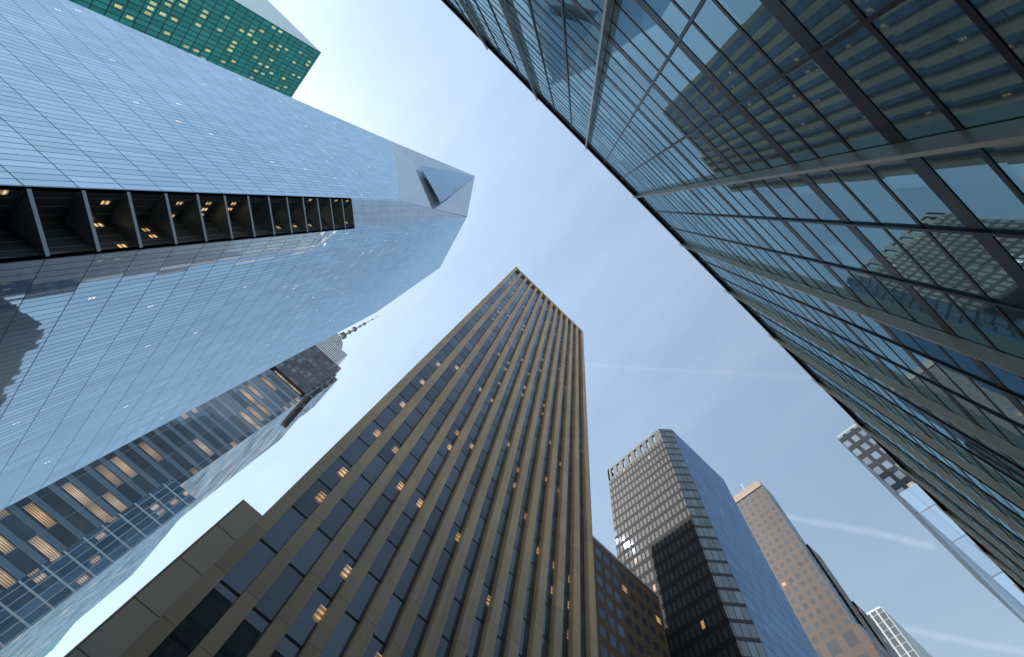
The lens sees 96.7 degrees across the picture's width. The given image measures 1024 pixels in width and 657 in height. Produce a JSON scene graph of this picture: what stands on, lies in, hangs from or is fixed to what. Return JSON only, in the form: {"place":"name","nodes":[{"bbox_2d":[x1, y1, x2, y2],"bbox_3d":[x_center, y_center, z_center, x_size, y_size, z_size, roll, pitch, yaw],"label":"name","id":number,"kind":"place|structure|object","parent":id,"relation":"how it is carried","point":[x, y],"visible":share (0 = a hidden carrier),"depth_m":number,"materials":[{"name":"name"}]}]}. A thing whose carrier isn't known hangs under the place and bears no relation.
{"place":"outdoors","nodes":[
{"label":"outdoors","id":0,"kind":"place"},
{"bbox_2d":[45,0,1023,656],"label":"sky","id":1,"kind":"structure","parent":0,"point":[666,346],"materials":[{"name":"blue"}]},
{"bbox_2d":[441,0,1023,593],"bbox_3d":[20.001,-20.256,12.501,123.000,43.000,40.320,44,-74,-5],"label":"glass building","id":2,"kind":"structure","parent":0,"point":[829,194],"depth_m":11.27,"materials":[{"name":"glass"}]},
{"bbox_2d":[733,480,898,656],"bbox_3d":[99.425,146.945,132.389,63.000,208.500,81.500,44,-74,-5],"label":"skyscraper","id":3,"kind":"structure","parent":0,"point":[834,620],"depth_m":163.69,"materials":[{"name":"concrete"}]},
{"bbox_2d":[837,425,1023,622],"bbox_3d":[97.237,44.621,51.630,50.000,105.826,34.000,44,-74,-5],"label":"tower","id":4,"kind":"structure","parent":0,"point":[877,461],"depth_m":84.06,"materials":[{"name":"blue glass"}]},
{"bbox_2d":[836,424,855,437],"bbox_3d":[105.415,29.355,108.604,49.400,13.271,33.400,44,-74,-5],"label":"roof edge","id":5,"kind":"object","parent":4,"relation":"on","point":[845,431],"visible":0.02,"depth_m":105.00,"materials":[{"name":"concrete"}]},
{"label":"ground","id":6,"kind":"structure","parent":0,"visible":0},
{"bbox_2d":[34,625,72,656],"bbox_3d":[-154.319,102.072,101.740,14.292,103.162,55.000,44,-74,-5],"label":"building","id":7,"kind":"structure","parent":6,"relation":"on","point":[47,649],"depth_m":152.12,"materials":[{"name":"blue glass"}]},
{"bbox_2d":[0,479,195,656],"bbox_3d":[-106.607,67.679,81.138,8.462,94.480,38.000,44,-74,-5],"label":"skyscraper","id":8,"kind":"structure","parent":6,"relation":"on","point":[43,606],"depth_m":99.44,"materials":[{"name":"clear glass"}]},
{"bbox_2d":[64,499,261,656],"bbox_3d":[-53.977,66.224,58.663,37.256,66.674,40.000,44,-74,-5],"label":"concrete building","id":9,"kind":"structure","parent":6,"relation":"on","point":[118,632],"depth_m":65.65,"materials":[{"name":"grey concrete"}]},
{"bbox_2d":[0,316,377,592],"bbox_3d":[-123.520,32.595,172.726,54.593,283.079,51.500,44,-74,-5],"label":"skyscraper","id":10,"kind":"structure","parent":6,"relation":"on","point":[200,453],"depth_m":135.83,"materials":[{"name":"blue glass"}]},
{"bbox_2d":[69,0,320,97],"bbox_3d":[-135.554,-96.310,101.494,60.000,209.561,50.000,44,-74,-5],"label":"teal tower","id":11,"kind":"structure","parent":6,"relation":"on","point":[267,43],"depth_m":156.08,"materials":[{"name":"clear glass"}]},
{"bbox_2d":[0,0,474,510],"bbox_3d":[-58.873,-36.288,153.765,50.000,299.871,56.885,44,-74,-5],"label":"skyscraper","id":12,"kind":"structure","parent":6,"relation":"on","point":[182,232],"depth_m":63.60,"materials":[{"name":"blue glass"}]},
{"bbox_2d":[119,267,597,656],"bbox_3d":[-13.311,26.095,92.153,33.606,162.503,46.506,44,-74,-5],"label":"tower","id":13,"kind":"structure","parent":6,"relation":"on","point":[435,501],"depth_m":44.08,"materials":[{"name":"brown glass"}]},
{"bbox_2d":[593,538,670,656],"bbox_3d":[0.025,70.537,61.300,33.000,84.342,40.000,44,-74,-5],"label":"building","id":14,"kind":"structure","parent":6,"relation":"on","point":[630,622],"depth_m":85.29,"materials":[{"name":"brown concrete"}]},
{"bbox_2d":[593,536,655,594],"bbox_3d":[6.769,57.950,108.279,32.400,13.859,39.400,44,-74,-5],"label":"roof edge","id":15,"kind":"object","parent":14,"relation":"on","point":[624,565],"visible":0.02,"depth_m":97.42,"materials":[{"name":"concrete"}]},
{"bbox_2d":[607,429,817,656],"bbox_3d":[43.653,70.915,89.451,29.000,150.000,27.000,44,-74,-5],"label":"skyscraper","id":16,"kind":"structure","parent":6,"relation":"on","point":[690,554],"depth_m":107.82,"materials":[{"name":"stone"}]},
{"bbox_2d":[868,607,931,656],"bbox_3d":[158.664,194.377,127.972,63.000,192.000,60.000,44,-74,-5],"label":"tower","id":17,"kind":"structure","parent":6,"relation":"on","point":[902,641],"depth_m":199.47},
{"bbox_2d":[866,606,880,614],"bbox_3d":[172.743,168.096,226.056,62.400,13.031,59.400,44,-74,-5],"label":"roof edge","id":18,"kind":"object","parent":17,"relation":"on","point":[871,611],"visible":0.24,"depth_m":210.59,"materials":[{"name":"concrete"}]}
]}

